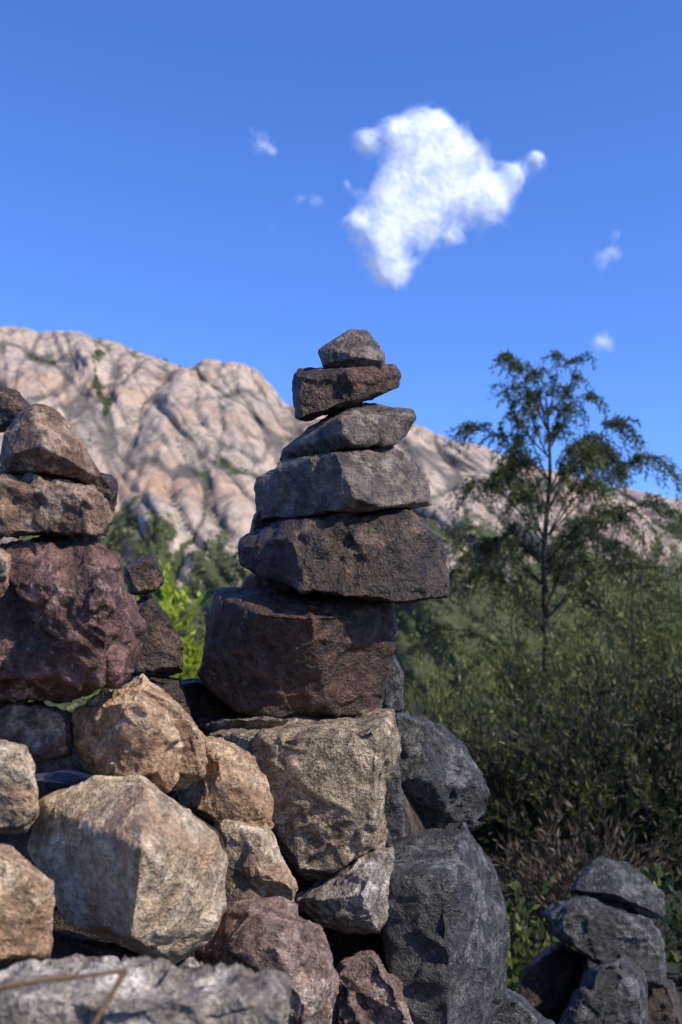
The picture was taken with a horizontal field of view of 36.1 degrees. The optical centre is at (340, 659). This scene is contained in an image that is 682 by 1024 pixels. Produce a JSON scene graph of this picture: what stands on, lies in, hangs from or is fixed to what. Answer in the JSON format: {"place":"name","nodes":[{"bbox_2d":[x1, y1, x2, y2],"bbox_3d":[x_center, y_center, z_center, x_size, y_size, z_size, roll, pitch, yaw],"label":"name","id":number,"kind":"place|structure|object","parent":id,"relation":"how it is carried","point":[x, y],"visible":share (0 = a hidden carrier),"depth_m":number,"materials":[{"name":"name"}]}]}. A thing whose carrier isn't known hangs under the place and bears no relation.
{"place":"outdoors","nodes":[
{"label":"outdoors","id":0,"kind":"place"},
{"bbox_2d":[0,326,681,705],"bbox_3d":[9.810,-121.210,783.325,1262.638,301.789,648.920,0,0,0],"label":"granite mountain","id":1,"kind":"structure","parent":0,"point":[164,442],"depth_m":623.60,"materials":[{"name":"beige stone"}]},
{"bbox_2d":[0,331,681,719],"bbox_3d":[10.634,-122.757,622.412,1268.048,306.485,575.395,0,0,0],"label":"distant woodland","id":2,"kind":"object","parent":1,"relation":"on","point":[72,705],"visible":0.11,"depth_m":524.86,"materials":[{"name":"green plant"}]},
{"bbox_2d":[0,0,681,497],"label":"sky","id":3,"kind":"structure","parent":0,"point":[180,180],"materials":[{"name":"blue"}]},
{"bbox_2d":[65,706,681,1004],"bbox_3d":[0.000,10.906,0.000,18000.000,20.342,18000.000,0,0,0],"label":"ground","id":4,"kind":"structure","parent":0,"point":[673,970],"depth_m":2.98,"materials":[{"name":"green plant"}]},
{"bbox_2d":[85,560,205,697],"bbox_3d":[-1.189,0.217,6.993,1.061,1.788,0.832,0,0,0],"label":"bright shrub","id":5,"kind":"object","parent":4,"relation":"on","point":[192,660],"visible":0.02,"depth_m":6.95,"materials":[{"name":"green plant"}]},
{"bbox_2d":[35,747,425,972],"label":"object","id":6,"kind":"object","parent":4,"relation":"on","point":[342,945],"visible":0.03,"depth_m":1.03,"materials":[{"name":"stone"}]},
{"bbox_2d":[115,553,193,720],"bbox_3d":[-0.179,-0.003,0.996,0.080,0.199,0.118,0,0,0],"label":"stone cairn","id":7,"kind":"object","parent":6,"relation":"on","point":[159,661],"visible":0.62,"depth_m":0.96,"materials":[{"name":"grey stone"}]},
{"bbox_2d":[180,678,236,721],"bbox_3d":[-0.135,0.047,1.085,0.072,0.057,0.121,0,0,-7],"label":"dark stone","id":8,"kind":"object","parent":6,"relation":"on","point":[205,701],"visible":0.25,"depth_m":1.04,"materials":[{"name":"black stone"}]},
{"bbox_2d":[206,708,401,880],"bbox_3d":[-0.037,0.129,1.015,0.193,0.167,0.239,0,0,0],"label":"base block","id":9,"kind":"object","parent":6,"relation":"on","point":[328,778],"depth_m":0.91,"materials":[{"name":"grey stone"}]},
{"bbox_2d":[195,715,289,735],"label":"flat stone","id":10,"kind":"object","parent":9,"relation":"on","point":[208,725],"visible":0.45,"depth_m":0.97,"materials":[{"name":"grey stone"}]},
{"bbox_2d":[197,329,449,718],"bbox_3d":[-0.018,-0.132,1.008,0.245,0.381,0.186,0,0,0],"label":"stone cairn","id":11,"kind":"object","parent":10,"relation":"on","point":[341,549],"visible":0.99,"depth_m":0.95,"materials":[{"name":"grey stone"}]},
{"bbox_2d":[381,821,509,1023],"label":"slab","id":12,"kind":"object","parent":6,"relation":"on","point":[445,934],"depth_m":0.94,"materials":[{"name":"grey stone"}]},
{"bbox_2d":[332,950,412,1023],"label":"stone","id":13,"kind":"object","parent":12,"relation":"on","point":[370,990],"visible":0.83,"depth_m":0.85,"materials":[{"name":"brown stone"}]},
{"bbox_2d":[384,756,405,855],"bbox_3d":[0.049,0.142,1.001,0.025,0.112,0.094,0,0,5],"label":"stone","id":14,"kind":"object","parent":12,"relation":"on","point":[395,807],"visible":0.62,"depth_m":0.97,"materials":[{"name":"grey stone"}]},
{"bbox_2d":[421,816,481,832],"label":"stone","id":15,"kind":"object","parent":12,"relation":"on","point":[428,823],"visible":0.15,"depth_m":1.13,"materials":[{"name":"grey stone"}]},
{"bbox_2d":[395,713,489,823],"bbox_3d":[0.108,0.119,1.140,0.110,0.124,0.138,0,0,0],"label":"slab","id":16,"kind":"object","parent":15,"relation":"on","point":[442,778],"depth_m":1.10,"materials":[{"name":"grey stone"}]},
{"bbox_2d":[381,654,403,712],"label":"rock","id":17,"kind":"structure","parent":16,"relation":"on","point":[394,696],"depth_m":1.08,"materials":[{"name":"grey stone"}]},
{"bbox_2d":[496,987,554,1023],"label":"stone","id":18,"kind":"object","parent":6,"relation":"on","point":[516,1008],"visible":0.44,"depth_m":1.18,"materials":[{"name":"grey stone"}]},
{"bbox_2d":[382,682,514,772],"bbox_3d":[0.355,0.522,4.629,0.828,0.899,0.732,0,0,-22],"label":"shrub","id":19,"kind":"object","parent":4,"relation":"on","point":[408,709],"visible":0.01,"depth_m":4.61,"materials":[{"name":"green plant"}]},
{"bbox_2d":[384,620,555,838],"bbox_3d":[0.512,0.362,4.990,1.125,1.104,0.925,0,0,0],"label":"shrub","id":20,"kind":"object","parent":4,"relation":"on","point":[470,693],"visible":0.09,"depth_m":4.98,"materials":[{"name":"green plant"}]},
{"bbox_2d":[431,701,630,871],"bbox_3d":[0.601,0.512,4.006,1.090,0.737,0.883,0,0,0],"label":"shrub","id":21,"kind":"object","parent":4,"relation":"on","point":[493,829],"visible":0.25,"depth_m":3.82,"materials":[{"name":"green plant"}]},
{"bbox_2d":[506,870,559,978],"bbox_3d":[0.436,0.684,2.591,0.334,0.300,0.196,0,0,-15],"label":"leafy weed","id":22,"kind":"object","parent":4,"relation":"on","point":[521,910],"visible":0.3,"depth_m":2.58,"materials":[{"name":"green plant"}]},
{"bbox_2d":[420,572,658,758],"bbox_3d":[1.022,0.247,5.286,1.263,1.416,1.081,0,0,0],"label":"shrub","id":23,"kind":"object","parent":4,"relation":"on","point":[522,681],"visible":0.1,"depth_m":5.27,"materials":[{"name":"green plant"}]},
{"bbox_2d":[399,348,681,732],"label":"juniper tree","id":24,"kind":"object","parent":4,"relation":"on","point":[594,454],"visible":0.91,"depth_m":5.97,"materials":[{"name":"green plant"}]},
{"bbox_2d":[507,912,577,991],"bbox_3d":[0.409,0.680,2.280,0.334,0.294,0.289,0,0,0],"label":"leafy weed","id":25,"kind":"object","parent":4,"relation":"on","point":[516,969],"visible":0.28,"depth_m":2.29,"materials":[{"name":"green plant"}]},
{"bbox_2d":[445,630,681,882],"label":"shrub","id":26,"kind":"object","parent":4,"relation":"on","point":[550,776],"visible":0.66,"depth_m":3.66,"materials":[{"name":"green plant"}]},
{"bbox_2d":[485,784,681,951],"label":"dry brush","id":27,"kind":"object","parent":4,"relation":"on","point":[537,878],"visible":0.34,"depth_m":2.88,"materials":[{"name":"brown plant"}]},
{"bbox_2d":[496,533,681,812],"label":"shrub","id":28,"kind":"object","parent":4,"relation":"on","point":[636,618],"visible":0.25,"depth_m":4.92,"materials":[{"name":"green plant"}]},
{"bbox_2d":[517,856,681,1023],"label":"stone cairn","id":29,"kind":"object","parent":4,"relation":"on","point":[603,923],"visible":0.98,"depth_m":1.81,"materials":[{"name":"grey stone"}]},
{"bbox_2d":[569,639,681,889],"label":"shrub","id":30,"kind":"object","parent":4,"relation":"on","point":[667,825],"visible":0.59,"depth_m":3.59,"materials":[{"name":"green plant"}]},
{"bbox_2d":[615,544,681,738],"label":"shrub","id":31,"kind":"object","parent":4,"relation":"on","point":[664,658],"visible":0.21,"depth_m":4.76,"materials":[{"name":"green plant"}]},
{"bbox_2d":[640,863,681,985],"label":"leafy weed","id":32,"kind":"object","parent":4,"relation":"on","point":[674,957],"visible":0.48,"depth_m":2.52,"materials":[{"name":"green plant"}]},
{"bbox_2d":[345,111,541,285],"bbox_3d":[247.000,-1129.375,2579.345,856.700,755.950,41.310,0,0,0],"label":"cloud","id":33,"kind":"structure","parent":0,"point":[427,179],"depth_m":2563.30,"materials":[{"name":"white"}]},
{"bbox_2d":[607,485,681,502],"bbox_3d":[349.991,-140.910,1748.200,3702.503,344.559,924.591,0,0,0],"label":"granite mountain","id":34,"kind":"structure","parent":0,"point":[644,492],"depth_m":1745.14,"materials":[{"name":"beige stone"}]},
{"bbox_3d":[-0.302,0.530,0.843,0.642,0.696,0.520,0,0,0],"label":"dry stone wall","id":35,"kind":"object","parent":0,"visible":0},
{"bbox_2d":[0,930,187,970],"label":"stone","id":36,"kind":"object","parent":35,"relation":"on","point":[66,943],"visible":0.22,"depth_m":0.70,"materials":[{"name":"grey stone"}]},
{"bbox_2d":[27,774,227,964],"bbox_3d":[-0.148,0.142,0.680,0.147,0.133,0.187,0,0,0],"label":"boulder","id":37,"kind":"object","parent":36,"relation":"on","point":[136,863],"visible":0.98,"depth_m":0.64,"materials":[{"name":"beige stone"}]},
{"bbox_2d":[0,739,39,834],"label":"stone","id":38,"kind":"object","parent":37,"relation":"on","point":[19,807],"visible":1,"depth_m":0.63,"materials":[{"name":"beige stone"}]},
{"bbox_2d":[71,687,183,793],"bbox_3d":[-0.151,0.058,0.740,0.078,0.078,0.112,0,0,-17],"label":"stone","id":39,"kind":"object","parent":37,"relation":"on","point":[124,731],"visible":0.84,"depth_m":0.71,"materials":[{"name":"brown stone"}]},
{"bbox_2d":[0,770,262,957],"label":"rubble","id":40,"kind":"object","parent":35,"relation":"on","point":[238,886],"visible":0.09,"depth_m":0.81,"materials":[{"name":"grey stone"}]},
{"bbox_2d":[0,700,73,763],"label":"stone","id":41,"kind":"object","parent":40,"relation":"on","point":[42,732],"visible":0.81,"depth_m":0.73,"materials":[{"name":"grey stone"}]},
{"bbox_2d":[0,384,146,703],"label":"stone cairn","id":42,"kind":"object","parent":41,"relation":"on","point":[73,623],"visible":1,"depth_m":0.69,"materials":[{"name":"brown stone"}]},
{"bbox_2d":[121,674,207,790],"bbox_3d":[-0.136,0.055,0.806,0.067,0.089,0.117,0,0,-11],"label":"stone","id":43,"kind":"object","parent":40,"relation":"on","point":[190,767],"visible":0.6,"depth_m":0.77,"materials":[{"name":"brown stone"}]},
{"bbox_2d":[0,953,292,1023],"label":"front ledge","id":44,"kind":"object","parent":35,"relation":"on","point":[189,990],"visible":0.93,"depth_m":0.44,"materials":[{"name":"grey stone"}]},
{"bbox_2d":[0,844,54,965],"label":"stone","id":45,"kind":"object","parent":44,"relation":"on","point":[27,901],"visible":0.98,"depth_m":0.53,"materials":[{"name":"brown stone"}]},
{"bbox_2d":[0,968,127,1023],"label":"dry twig","id":46,"kind":"object","parent":44,"relation":"on","point":[123,972],"visible":1,"depth_m":0.39,"materials":[{"name":"brown wood"}]},
{"bbox_2d":[194,896,339,1023],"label":"stone","id":47,"kind":"object","parent":35,"relation":"on","point":[278,933],"visible":0.77,"depth_m":0.70,"materials":[{"name":"stone"}]},
{"bbox_2d":[213,819,297,901],"bbox_3d":[-0.076,0.166,0.854,0.082,0.082,0.114,0,0,0],"label":"stone","id":48,"kind":"object","parent":47,"relation":"on","point":[258,860],"visible":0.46,"depth_m":0.81,"materials":[{"name":"beige stone"}]},
{"bbox_2d":[176,736,273,828],"bbox_3d":[-0.096,0.107,0.870,0.082,0.090,0.106,0,0,0],"label":"stone","id":49,"kind":"object","parent":48,"relation":"on","point":[233,784],"visible":0.66,"depth_m":0.83,"materials":[{"name":"brown stone"}]},
{"bbox_2d":[294,847,394,934],"bbox_3d":[0.002,0.213,0.951,0.100,0.088,0.125,0,0,0],"label":"stone","id":50,"kind":"object","parent":47,"relation":"on","point":[351,898],"visible":0.91,"depth_m":0.91,"materials":[{"name":"grey stone"}]}
]}

